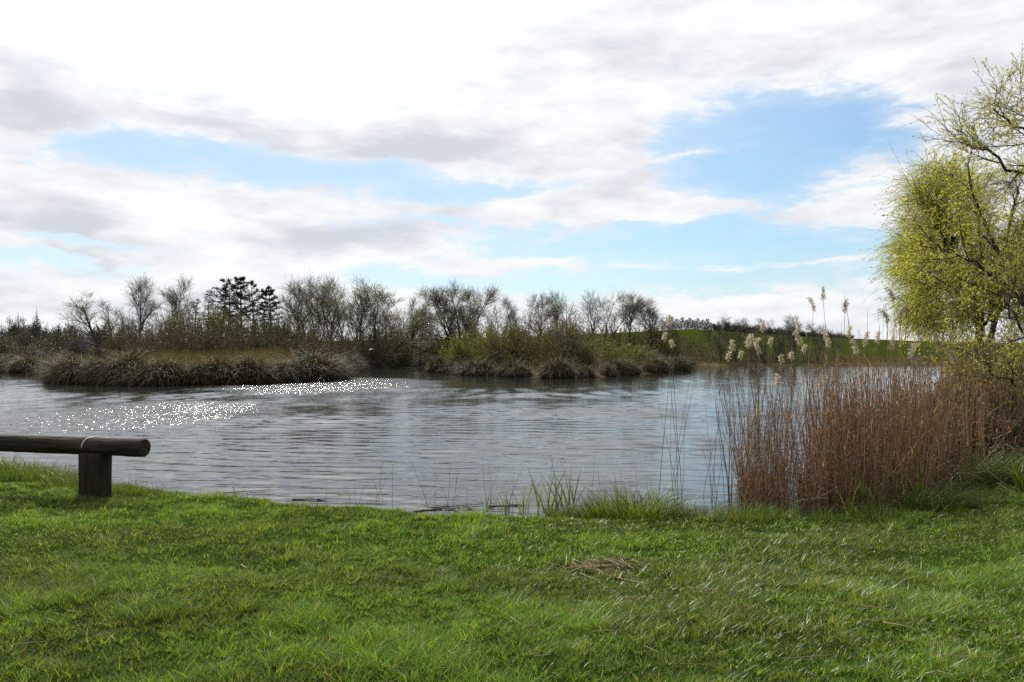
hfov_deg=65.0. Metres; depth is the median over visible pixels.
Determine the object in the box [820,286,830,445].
reed
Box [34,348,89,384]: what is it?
sedge tussock
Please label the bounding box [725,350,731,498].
reed
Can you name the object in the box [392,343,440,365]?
bush
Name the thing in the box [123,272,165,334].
deciduous tree
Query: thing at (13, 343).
bush
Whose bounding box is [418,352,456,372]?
sedge tussock
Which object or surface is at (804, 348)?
reed
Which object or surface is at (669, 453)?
reed
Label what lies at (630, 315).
deciduous tree
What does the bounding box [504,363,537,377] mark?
sedge tussock
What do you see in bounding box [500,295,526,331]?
deciduous tree
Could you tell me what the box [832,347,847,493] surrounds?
reed
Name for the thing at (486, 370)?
sedge tussock
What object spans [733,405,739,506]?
reed
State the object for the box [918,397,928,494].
reed
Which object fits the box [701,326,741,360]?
bush
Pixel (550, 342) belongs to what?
bush
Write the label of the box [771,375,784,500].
reed
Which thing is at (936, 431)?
reed
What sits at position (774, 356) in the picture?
bush
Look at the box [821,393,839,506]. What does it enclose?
reed
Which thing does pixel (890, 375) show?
reed
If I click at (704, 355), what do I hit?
bush
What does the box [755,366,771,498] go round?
reed
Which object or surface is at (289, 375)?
sedge tussock
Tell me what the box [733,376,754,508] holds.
reed
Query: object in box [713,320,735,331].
hedge bush
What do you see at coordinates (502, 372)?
sedge tussock
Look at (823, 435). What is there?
reed
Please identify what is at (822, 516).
grass tuft
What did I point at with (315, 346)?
bush
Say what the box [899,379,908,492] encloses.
reed
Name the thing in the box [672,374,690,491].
reed
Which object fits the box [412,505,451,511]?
floating stick
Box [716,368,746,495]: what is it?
reed
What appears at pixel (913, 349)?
reed
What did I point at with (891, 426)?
reed
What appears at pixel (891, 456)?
reed
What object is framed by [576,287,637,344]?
deciduous tree
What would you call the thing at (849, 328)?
reed
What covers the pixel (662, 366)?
sedge tussock
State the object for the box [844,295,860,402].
reed
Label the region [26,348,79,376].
sedge tussock
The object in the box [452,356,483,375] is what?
sedge tussock
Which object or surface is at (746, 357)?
bush
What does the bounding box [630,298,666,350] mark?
deciduous tree
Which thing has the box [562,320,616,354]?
bush
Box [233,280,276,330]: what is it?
conifer tree
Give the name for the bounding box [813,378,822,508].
reed
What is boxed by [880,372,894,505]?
reed
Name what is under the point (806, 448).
reed
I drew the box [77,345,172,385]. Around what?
sedge tussock
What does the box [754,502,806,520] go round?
grass tuft
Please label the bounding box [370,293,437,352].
deciduous tree
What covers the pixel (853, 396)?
reed
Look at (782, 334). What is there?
bank tree
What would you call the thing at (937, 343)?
reed
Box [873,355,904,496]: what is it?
reed
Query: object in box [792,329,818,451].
reed
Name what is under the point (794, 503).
flag leaf clump
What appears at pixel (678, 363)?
sedge tussock
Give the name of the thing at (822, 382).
reed
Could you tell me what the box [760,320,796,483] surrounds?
reed
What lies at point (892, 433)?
reed
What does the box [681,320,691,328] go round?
pine tree
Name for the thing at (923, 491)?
flag leaf clump
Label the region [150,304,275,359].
bush
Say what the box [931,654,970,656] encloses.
straw
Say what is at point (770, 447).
reed
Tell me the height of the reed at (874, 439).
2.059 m
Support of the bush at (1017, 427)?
on the ground at (688, 333)
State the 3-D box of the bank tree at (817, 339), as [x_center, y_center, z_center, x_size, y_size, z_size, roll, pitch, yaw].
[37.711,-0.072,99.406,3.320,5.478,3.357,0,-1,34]
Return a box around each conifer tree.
[192,298,201,329]
[193,277,251,325]
[199,290,214,335]
[205,285,242,335]
[221,275,259,337]
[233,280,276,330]
[252,285,285,333]
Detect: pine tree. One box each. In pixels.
[658,321,669,330]
[665,316,678,329]
[672,319,682,329]
[676,317,685,329]
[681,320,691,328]
[684,318,697,328]
[692,318,705,329]
[701,318,711,328]
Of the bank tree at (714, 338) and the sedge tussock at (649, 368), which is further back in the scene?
the bank tree at (714, 338)
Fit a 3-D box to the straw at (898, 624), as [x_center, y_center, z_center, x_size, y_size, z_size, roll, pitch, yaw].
[2.276,1.664,4.704,0.196,0.014,0.019,0,-1,39]
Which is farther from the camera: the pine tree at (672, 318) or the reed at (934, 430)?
the pine tree at (672, 318)
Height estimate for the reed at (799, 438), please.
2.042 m
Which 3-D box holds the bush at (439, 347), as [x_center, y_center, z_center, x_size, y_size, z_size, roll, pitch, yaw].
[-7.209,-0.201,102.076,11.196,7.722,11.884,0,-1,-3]
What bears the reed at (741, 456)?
on the ground at (688, 333)
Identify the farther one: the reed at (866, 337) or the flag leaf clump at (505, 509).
the reed at (866, 337)
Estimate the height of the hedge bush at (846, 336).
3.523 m
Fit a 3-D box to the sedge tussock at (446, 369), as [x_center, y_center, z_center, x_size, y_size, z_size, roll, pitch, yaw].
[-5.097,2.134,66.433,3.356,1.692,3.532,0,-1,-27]
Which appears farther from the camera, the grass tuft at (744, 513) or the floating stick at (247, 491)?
the floating stick at (247, 491)
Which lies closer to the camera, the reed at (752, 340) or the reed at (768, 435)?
the reed at (768, 435)
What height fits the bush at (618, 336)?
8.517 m
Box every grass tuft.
[0,452,21,472]
[0,454,46,477]
[0,457,62,480]
[18,461,78,482]
[31,466,78,487]
[60,473,114,489]
[72,493,96,503]
[86,495,110,504]
[99,495,122,503]
[112,477,131,494]
[112,478,147,494]
[134,485,167,495]
[539,501,580,518]
[556,493,619,520]
[567,475,704,521]
[666,496,722,521]
[677,500,745,518]
[710,495,780,522]
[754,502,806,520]
[804,502,855,522]
[841,496,918,523]
[871,473,1003,512]
[924,452,1020,491]
[932,436,1023,483]
[1001,450,1023,490]
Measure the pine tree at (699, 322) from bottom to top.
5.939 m
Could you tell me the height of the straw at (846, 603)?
0.020 m
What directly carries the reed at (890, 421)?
on the ground at (688, 333)
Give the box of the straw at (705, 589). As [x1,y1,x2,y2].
[687,587,732,592]
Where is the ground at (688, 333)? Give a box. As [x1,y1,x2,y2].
[0,329,1023,681]
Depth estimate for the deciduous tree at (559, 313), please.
113.89 m
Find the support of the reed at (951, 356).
on the ground at (688, 333)
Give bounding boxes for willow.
[881,42,1023,444]
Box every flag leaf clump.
[479,494,492,512]
[490,488,512,513]
[509,483,533,512]
[527,467,563,513]
[539,463,585,510]
[540,473,568,513]
[781,489,802,514]
[836,479,864,514]
[855,463,887,513]
[883,455,937,509]
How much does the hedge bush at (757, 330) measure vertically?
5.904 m
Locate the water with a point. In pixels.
(315, 441)
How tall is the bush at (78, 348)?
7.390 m
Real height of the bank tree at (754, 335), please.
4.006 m
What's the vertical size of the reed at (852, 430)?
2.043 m
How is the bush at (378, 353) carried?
on the ground at (688, 333)
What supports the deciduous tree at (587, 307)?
on the ground at (688, 333)
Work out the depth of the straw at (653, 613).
4.85 m
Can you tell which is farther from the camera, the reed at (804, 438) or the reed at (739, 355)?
the reed at (739, 355)
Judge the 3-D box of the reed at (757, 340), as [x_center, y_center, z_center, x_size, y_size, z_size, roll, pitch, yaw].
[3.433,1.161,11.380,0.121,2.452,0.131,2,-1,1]
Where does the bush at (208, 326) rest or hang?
on the ground at (688, 333)
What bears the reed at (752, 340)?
in the water
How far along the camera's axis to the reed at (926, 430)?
9.73 m
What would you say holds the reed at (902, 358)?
on the ground at (688, 333)
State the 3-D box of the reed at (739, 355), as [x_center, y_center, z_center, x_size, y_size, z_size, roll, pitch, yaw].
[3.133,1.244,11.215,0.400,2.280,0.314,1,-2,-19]
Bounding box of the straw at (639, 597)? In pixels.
[620,597,659,598]
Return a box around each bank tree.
[702,323,728,360]
[713,333,730,362]
[718,311,748,360]
[735,317,768,358]
[750,333,770,361]
[764,318,796,362]
[782,314,805,361]
[803,321,828,360]
[823,329,845,358]
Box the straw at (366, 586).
[351,586,385,587]
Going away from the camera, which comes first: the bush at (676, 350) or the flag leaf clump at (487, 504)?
the flag leaf clump at (487, 504)
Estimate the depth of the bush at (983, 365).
16.51 m
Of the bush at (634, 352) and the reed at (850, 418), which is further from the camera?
the bush at (634, 352)
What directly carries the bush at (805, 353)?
on the ground at (688, 333)
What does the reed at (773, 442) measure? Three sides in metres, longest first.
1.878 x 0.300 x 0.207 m
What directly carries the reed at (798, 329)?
on the ground at (688, 333)
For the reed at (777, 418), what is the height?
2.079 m
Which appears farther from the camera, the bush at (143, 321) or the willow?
the bush at (143, 321)
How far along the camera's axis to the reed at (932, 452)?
9.71 m
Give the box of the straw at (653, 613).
[641,610,668,616]
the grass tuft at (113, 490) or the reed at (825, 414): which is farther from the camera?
the grass tuft at (113, 490)
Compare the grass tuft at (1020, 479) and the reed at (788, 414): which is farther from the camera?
the reed at (788, 414)
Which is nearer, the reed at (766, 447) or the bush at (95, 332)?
the reed at (766, 447)
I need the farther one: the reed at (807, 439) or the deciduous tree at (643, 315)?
the deciduous tree at (643, 315)
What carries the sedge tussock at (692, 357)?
on the ground at (688, 333)
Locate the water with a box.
[0,365,945,520]
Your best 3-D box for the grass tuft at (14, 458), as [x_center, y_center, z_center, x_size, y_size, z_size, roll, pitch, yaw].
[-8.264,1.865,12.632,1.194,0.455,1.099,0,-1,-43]
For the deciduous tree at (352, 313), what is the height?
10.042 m
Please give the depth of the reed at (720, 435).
10.39 m
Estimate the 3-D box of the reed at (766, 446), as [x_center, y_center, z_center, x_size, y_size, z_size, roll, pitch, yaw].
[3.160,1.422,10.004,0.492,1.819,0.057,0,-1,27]
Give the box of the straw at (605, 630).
[592,630,621,631]
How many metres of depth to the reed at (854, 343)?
10.71 m
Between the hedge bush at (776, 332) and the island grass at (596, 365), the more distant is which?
the hedge bush at (776, 332)
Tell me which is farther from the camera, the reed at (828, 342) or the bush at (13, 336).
the bush at (13, 336)
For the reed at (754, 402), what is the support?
in the water
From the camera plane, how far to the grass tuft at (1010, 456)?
10.54 m
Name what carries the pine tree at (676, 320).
on the ground at (688, 333)
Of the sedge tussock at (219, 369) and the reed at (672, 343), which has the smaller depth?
the reed at (672, 343)
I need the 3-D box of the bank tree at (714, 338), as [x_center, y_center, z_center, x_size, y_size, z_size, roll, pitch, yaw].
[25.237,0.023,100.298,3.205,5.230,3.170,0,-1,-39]
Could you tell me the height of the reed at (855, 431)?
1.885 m
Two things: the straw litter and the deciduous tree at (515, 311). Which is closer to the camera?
the straw litter
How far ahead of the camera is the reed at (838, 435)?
9.84 m
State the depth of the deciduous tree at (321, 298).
87.98 m
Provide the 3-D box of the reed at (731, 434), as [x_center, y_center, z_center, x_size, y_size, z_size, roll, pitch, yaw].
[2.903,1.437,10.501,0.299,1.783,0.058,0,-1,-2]
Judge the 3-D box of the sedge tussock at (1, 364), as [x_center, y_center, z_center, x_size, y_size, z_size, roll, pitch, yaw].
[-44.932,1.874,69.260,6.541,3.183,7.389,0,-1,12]
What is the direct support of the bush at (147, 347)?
on the ground at (688, 333)
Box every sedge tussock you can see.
[0,354,14,371]
[2,352,49,372]
[22,353,102,381]
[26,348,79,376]
[29,351,96,377]
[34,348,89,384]
[37,354,76,383]
[65,349,122,384]
[73,353,128,385]
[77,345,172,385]
[109,355,194,386]
[131,352,206,386]
[178,360,228,385]
[184,351,252,384]
[223,352,285,384]
[249,360,282,383]
[266,343,367,381]
[267,356,315,383]
[280,360,325,381]
[318,353,367,378]
[325,357,357,379]
[334,350,371,371]
[337,360,360,376]
[353,354,369,368]
[409,353,435,366]
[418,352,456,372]
[435,358,456,372]
[448,360,465,373]
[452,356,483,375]
[464,358,498,375]
[491,355,526,376]
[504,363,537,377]
[532,351,583,378]
[532,357,586,378]
[576,363,602,377]
[595,356,633,375]
[597,363,621,376]
[603,356,648,374]
[639,355,674,372]
[640,361,659,372]
[665,354,704,371]
[673,352,697,366]
[684,353,701,365]
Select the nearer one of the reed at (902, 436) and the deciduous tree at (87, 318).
the reed at (902, 436)
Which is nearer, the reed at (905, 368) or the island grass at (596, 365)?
the reed at (905, 368)
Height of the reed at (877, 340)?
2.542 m
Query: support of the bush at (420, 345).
on the ground at (688, 333)
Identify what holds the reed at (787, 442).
on the ground at (688, 333)
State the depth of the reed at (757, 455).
10.03 m
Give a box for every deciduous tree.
[52,289,124,361]
[95,297,119,342]
[108,309,128,342]
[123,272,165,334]
[155,275,196,326]
[177,300,199,326]
[258,306,304,335]
[270,274,318,335]
[277,278,346,342]
[292,281,350,340]
[296,271,353,340]
[314,274,386,340]
[339,282,379,341]
[349,285,449,366]
[351,300,419,342]
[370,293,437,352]
[404,295,421,353]
[408,299,432,339]
[413,278,502,345]
[476,300,510,337]
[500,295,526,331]
[503,299,529,341]
[521,290,555,336]
[544,291,611,342]
[544,294,568,332]
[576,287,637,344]
[616,292,650,347]
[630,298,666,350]
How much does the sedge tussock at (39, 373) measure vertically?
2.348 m
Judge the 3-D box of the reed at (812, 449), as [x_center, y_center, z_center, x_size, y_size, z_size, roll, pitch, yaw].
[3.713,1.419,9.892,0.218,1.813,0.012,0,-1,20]
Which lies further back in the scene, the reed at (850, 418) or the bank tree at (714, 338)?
the bank tree at (714, 338)
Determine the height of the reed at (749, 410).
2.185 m
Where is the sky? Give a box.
[0,0,1023,342]
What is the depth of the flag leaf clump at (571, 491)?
10.01 m
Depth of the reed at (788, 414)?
10.70 m
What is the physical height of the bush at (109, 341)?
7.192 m
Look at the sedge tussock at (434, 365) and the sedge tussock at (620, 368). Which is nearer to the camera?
the sedge tussock at (620, 368)
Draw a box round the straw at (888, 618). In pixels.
[863,618,915,620]
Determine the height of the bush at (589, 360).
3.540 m
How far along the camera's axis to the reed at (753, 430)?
9.81 m
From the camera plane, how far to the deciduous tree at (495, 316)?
109.71 m
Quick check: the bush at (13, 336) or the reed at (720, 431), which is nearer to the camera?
the reed at (720, 431)
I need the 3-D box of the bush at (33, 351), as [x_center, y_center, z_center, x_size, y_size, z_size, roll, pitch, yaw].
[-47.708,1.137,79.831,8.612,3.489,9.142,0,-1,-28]
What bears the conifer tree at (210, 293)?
on the ground at (688, 333)
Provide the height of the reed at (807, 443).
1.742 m
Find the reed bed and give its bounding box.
[711,319,1023,516]
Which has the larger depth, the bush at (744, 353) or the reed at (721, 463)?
the bush at (744, 353)
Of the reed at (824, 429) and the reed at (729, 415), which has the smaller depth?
the reed at (824, 429)
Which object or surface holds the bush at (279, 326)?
on the ground at (688, 333)
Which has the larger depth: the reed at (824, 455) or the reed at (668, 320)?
the reed at (668, 320)
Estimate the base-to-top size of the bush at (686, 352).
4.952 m
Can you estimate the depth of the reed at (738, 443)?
10.11 m
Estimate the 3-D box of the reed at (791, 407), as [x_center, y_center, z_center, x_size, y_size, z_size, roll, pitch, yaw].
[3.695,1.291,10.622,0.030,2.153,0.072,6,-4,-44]
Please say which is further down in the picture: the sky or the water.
the water
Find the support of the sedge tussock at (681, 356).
on the ground at (688, 333)
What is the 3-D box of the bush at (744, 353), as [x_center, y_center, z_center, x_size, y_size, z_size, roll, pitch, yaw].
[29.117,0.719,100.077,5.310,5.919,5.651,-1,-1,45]
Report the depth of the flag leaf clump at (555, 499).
9.97 m
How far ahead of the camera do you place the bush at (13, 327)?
140.12 m
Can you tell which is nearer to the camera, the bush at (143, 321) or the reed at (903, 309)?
the reed at (903, 309)
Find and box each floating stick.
[220,489,273,493]
[292,498,327,500]
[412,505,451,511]
[431,503,484,508]
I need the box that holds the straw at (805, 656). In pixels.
[783,654,834,658]
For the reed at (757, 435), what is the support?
in the water
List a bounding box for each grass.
[5,355,165,363]
[98,345,322,369]
[442,356,1023,365]
[463,354,647,371]
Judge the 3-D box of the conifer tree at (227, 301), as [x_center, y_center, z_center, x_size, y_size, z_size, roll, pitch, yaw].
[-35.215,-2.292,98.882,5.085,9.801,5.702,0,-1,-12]
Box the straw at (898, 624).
[883,621,918,629]
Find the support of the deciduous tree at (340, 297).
on the ground at (688, 333)
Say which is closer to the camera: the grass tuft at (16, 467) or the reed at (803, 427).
the reed at (803, 427)
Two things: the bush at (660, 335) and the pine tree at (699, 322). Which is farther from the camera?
the pine tree at (699, 322)
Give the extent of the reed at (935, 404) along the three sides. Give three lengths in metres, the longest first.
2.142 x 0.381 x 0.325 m
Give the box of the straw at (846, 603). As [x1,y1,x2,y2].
[796,597,908,612]
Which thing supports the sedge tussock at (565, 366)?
on the ground at (688, 333)
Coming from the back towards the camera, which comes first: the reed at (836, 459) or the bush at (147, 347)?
the bush at (147, 347)
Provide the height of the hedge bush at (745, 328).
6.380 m
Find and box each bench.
[0,434,150,499]
[910,356,923,363]
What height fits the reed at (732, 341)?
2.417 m
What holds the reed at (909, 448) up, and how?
on the ground at (688, 333)
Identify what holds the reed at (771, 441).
on the ground at (688, 333)
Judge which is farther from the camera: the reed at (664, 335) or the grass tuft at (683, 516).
the reed at (664, 335)
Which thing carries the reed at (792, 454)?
on the ground at (688, 333)
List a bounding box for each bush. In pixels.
[0,313,103,358]
[0,324,34,349]
[0,329,82,358]
[0,335,77,362]
[1,308,54,342]
[26,321,89,347]
[51,319,115,349]
[80,307,150,359]
[99,313,213,358]
[100,302,200,350]
[139,295,222,352]
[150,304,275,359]
[166,293,242,340]
[192,298,272,348]
[219,300,297,354]
[250,315,300,339]
[256,313,329,352]
[266,319,358,360]
[286,306,375,361]
[323,308,402,367]
[355,312,418,365]
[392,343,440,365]
[396,330,447,353]
[412,324,476,357]
[431,314,499,363]
[450,321,520,346]
[468,317,536,364]
[472,305,606,368]
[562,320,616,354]
[573,317,637,350]
[575,339,596,369]
[581,331,657,364]
[593,320,671,355]
[627,344,671,361]
[639,320,686,355]
[653,331,713,358]
[679,337,716,361]
[687,343,724,361]
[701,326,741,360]
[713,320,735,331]
[717,346,765,361]
[726,329,766,361]
[734,321,751,332]
[745,332,792,363]
[747,324,770,333]
[766,351,811,361]
[767,326,787,334]
[780,332,820,361]
[801,330,819,336]
[805,341,840,361]
[822,351,857,360]
[835,333,855,337]
[870,314,1016,473]
[918,319,1023,408]
[932,332,1023,472]
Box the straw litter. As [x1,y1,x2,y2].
[543,552,700,583]
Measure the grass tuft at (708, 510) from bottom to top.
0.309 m
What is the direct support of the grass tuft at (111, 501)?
on the ground at (688, 333)
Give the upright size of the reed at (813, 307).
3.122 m
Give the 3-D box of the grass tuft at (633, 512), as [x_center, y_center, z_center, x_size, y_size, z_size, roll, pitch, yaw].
[1.453,1.863,9.551,1.896,0.615,1.489,0,-1,0]
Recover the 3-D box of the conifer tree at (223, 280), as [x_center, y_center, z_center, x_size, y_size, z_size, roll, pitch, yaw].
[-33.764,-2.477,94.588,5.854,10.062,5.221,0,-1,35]
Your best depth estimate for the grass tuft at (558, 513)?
9.65 m
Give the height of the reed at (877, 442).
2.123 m
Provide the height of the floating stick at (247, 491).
0.056 m
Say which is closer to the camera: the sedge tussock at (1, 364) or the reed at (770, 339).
the reed at (770, 339)
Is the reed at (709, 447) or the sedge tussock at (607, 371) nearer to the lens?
the reed at (709, 447)
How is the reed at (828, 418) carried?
on the ground at (688, 333)
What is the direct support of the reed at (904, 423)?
on the ground at (688, 333)
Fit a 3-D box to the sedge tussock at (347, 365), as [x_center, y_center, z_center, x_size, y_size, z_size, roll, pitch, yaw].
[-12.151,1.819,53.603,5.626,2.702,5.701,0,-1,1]
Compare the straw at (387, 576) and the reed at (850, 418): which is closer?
the straw at (387, 576)
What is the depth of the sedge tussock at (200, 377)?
44.43 m
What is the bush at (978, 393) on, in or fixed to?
on the ground at (688, 333)
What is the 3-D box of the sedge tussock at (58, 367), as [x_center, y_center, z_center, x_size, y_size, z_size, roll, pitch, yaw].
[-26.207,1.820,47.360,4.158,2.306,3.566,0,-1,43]
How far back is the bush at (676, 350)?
114.59 m
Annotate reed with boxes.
[658,402,677,499]
[659,339,674,493]
[662,331,677,494]
[665,314,681,495]
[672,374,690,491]
[674,385,693,495]
[705,407,717,493]
[707,360,729,503]
[712,418,718,492]
[713,367,730,494]
[715,379,739,501]
[715,404,724,500]
[715,416,728,505]
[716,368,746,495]
[719,383,742,511]
[723,383,739,488]
[724,394,742,505]
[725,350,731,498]
[726,391,742,500]
[728,378,746,501]
[729,382,729,440]
[730,339,756,473]
[731,349,741,443]
[732,350,743,486]
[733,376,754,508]
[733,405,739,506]
[736,348,763,506]
[738,365,748,504]
[738,370,764,487]
[738,398,741,501]
[739,377,754,476]
[742,356,749,490]
[744,336,764,481]
[747,349,759,479]
[747,362,764,496]
[747,381,759,488]
[748,334,770,451]
[750,336,773,489]
[750,372,765,507]
[751,382,759,500]
[751,384,759,507]
[752,385,785,501]
[754,337,759,404]
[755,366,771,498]
[755,386,777,507]
[756,346,785,480]
[756,350,772,512]
[756,360,768,478]
[757,410,765,491]
[758,361,763,502]
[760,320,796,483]
[761,356,792,499]
[761,383,785,507]
[762,384,779,498]
[763,387,777,504]
[766,397,771,509]
[768,365,782,511]
[769,405,773,496]
[770,372,804,511]
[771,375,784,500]
[772,365,783,493]
[772,373,780,480]
[773,404,780,487]
[774,364,793,504]
[778,353,798,471]
[779,350,796,492]
[780,393,795,502]
[781,382,798,509]
[782,371,795,483]
[785,347,793,500]
[785,399,807,495]
[786,346,791,491]
[787,355,819,506]
[788,351,820,467]
[788,363,817,511]
[788,365,807,503]
[791,372,791,502]
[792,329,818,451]
[793,384,801,504]
[795,321,823,441]
[798,387,806,489]
[799,379,806,510]
[800,297,816,461]
[800,344,819,460]
[801,391,815,501]
[801,409,826,510]
[802,371,814,495]
[803,332,831,490]
[804,385,818,503]
[806,356,808,486]
[809,376,815,514]
[813,349,838,503]
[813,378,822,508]
[816,366,842,513]
[817,373,827,480]
[818,378,828,501]
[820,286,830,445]
[820,351,828,504]
[820,360,834,506]
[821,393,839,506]
[823,357,838,506]
[828,352,848,505]
[828,367,840,494]
[828,399,843,513]
[829,358,844,504]
[829,384,835,467]
[829,388,845,488]
[832,338,859,497]
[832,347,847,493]
[832,372,841,514]
[833,359,852,503]
[834,394,847,511]
[841,299,848,430]
[841,372,867,492]
[843,367,855,488]
[843,377,870,507]
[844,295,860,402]
[846,326,852,483]
[847,385,864,503]
[850,354,855,460]
[854,361,877,458]
[856,354,867,477]
[856,362,883,498]
[859,355,864,512]
[863,332,876,469]
[865,331,881,421]
[867,369,874,510]
[871,335,897,478]
[871,347,874,474]
[871,407,879,503]
[872,356,887,501]
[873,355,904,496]
[873,384,903,505]
[878,309,891,469]
[878,363,892,500]
[880,372,881,482]
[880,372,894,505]
[881,352,902,500]
[881,367,889,468]
[882,335,886,432]
[883,363,896,494]
[885,286,900,412]
[886,315,895,475]
[886,405,902,505]
[888,381,893,498]
[893,367,915,502]
[894,396,907,481]
[895,304,908,449]
[897,303,909,428]
[898,314,915,457]
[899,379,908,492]
[903,400,912,497]
[904,303,924,467]
[908,316,932,442]
[908,342,929,480]
[914,399,942,494]
[915,384,936,481]
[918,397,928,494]
[922,369,940,486]
[923,392,943,481]
[924,375,940,486]
[925,361,946,459]
[926,390,936,483]
[931,335,945,473]
[941,348,965,474]
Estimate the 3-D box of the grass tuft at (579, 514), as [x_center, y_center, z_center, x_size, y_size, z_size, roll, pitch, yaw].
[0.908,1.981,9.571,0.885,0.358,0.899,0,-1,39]
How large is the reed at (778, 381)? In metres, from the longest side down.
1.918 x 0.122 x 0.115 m
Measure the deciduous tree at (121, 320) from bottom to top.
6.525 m
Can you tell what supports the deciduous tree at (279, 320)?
on the ground at (688, 333)
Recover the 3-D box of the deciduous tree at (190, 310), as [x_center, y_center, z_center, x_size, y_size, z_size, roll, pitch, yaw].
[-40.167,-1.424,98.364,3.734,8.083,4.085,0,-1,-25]
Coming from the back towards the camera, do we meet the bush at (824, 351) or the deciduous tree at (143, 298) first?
the bush at (824, 351)
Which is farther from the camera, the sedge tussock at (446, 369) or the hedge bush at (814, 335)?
the hedge bush at (814, 335)
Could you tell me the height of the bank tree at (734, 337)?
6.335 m
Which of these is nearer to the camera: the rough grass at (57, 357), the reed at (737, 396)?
the reed at (737, 396)
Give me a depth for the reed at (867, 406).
10.12 m
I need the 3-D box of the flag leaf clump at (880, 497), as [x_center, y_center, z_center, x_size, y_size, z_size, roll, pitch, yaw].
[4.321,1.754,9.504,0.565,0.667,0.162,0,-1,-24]
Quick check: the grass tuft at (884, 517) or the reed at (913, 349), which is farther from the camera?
the reed at (913, 349)
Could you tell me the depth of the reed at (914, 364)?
10.98 m
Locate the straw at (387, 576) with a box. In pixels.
[363,575,419,579]
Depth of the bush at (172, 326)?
79.38 m
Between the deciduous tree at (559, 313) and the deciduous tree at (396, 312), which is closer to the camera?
the deciduous tree at (396, 312)
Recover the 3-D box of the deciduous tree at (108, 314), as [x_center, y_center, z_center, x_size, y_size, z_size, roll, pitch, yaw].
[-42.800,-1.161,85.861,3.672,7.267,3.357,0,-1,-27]
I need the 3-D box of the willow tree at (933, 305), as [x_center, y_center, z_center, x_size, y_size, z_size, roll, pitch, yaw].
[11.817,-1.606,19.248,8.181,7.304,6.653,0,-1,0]
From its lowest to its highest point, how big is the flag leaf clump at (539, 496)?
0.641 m
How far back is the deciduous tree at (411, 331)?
88.83 m
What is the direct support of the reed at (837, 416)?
on the ground at (688, 333)
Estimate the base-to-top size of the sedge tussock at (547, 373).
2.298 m
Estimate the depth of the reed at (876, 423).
9.94 m
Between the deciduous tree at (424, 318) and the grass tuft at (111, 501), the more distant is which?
the deciduous tree at (424, 318)
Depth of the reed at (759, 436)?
10.21 m
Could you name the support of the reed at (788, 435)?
on the ground at (688, 333)
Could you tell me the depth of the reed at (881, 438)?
9.81 m
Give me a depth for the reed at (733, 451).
10.08 m
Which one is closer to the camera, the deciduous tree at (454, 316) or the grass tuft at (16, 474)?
the grass tuft at (16, 474)
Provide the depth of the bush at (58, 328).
158.48 m
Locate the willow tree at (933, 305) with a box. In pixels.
[862,131,1023,374]
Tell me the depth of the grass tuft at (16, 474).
11.91 m
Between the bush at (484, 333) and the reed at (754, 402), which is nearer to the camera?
the reed at (754, 402)
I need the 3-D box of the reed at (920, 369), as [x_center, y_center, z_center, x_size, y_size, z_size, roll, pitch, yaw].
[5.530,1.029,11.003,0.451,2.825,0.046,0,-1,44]
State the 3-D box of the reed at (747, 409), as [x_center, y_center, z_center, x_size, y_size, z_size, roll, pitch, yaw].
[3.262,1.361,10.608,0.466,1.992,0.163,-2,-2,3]
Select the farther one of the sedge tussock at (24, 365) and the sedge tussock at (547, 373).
the sedge tussock at (24, 365)
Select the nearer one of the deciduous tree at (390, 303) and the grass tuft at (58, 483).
the grass tuft at (58, 483)
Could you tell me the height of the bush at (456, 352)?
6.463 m
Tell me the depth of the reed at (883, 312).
11.21 m
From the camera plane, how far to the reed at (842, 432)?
10.07 m
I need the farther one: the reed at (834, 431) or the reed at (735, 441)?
the reed at (735, 441)
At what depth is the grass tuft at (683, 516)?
9.27 m
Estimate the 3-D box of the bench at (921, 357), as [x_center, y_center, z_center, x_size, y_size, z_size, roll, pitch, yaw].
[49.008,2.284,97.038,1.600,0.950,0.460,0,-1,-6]
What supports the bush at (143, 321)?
on the ground at (688, 333)
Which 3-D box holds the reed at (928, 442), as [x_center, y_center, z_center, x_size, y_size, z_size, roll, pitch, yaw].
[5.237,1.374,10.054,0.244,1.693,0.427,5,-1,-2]
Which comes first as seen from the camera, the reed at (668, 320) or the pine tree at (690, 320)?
the reed at (668, 320)
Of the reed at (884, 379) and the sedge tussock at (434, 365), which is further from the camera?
the sedge tussock at (434, 365)
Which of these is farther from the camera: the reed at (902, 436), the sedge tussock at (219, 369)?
the sedge tussock at (219, 369)
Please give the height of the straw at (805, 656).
0.016 m
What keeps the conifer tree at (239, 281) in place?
on the ground at (688, 333)
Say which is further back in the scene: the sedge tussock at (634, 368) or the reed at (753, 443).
the sedge tussock at (634, 368)
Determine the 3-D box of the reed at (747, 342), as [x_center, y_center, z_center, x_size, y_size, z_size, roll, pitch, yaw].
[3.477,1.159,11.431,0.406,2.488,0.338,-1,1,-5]
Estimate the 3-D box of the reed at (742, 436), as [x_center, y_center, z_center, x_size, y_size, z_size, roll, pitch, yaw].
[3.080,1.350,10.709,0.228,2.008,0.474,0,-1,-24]
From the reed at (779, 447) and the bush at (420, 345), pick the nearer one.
the reed at (779, 447)
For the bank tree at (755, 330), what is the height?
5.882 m
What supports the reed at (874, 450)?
on the ground at (688, 333)
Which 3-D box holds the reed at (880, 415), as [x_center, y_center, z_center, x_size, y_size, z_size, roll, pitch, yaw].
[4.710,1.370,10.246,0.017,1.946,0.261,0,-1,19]
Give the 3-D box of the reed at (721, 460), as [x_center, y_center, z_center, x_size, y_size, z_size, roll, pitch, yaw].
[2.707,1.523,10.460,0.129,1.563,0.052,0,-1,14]

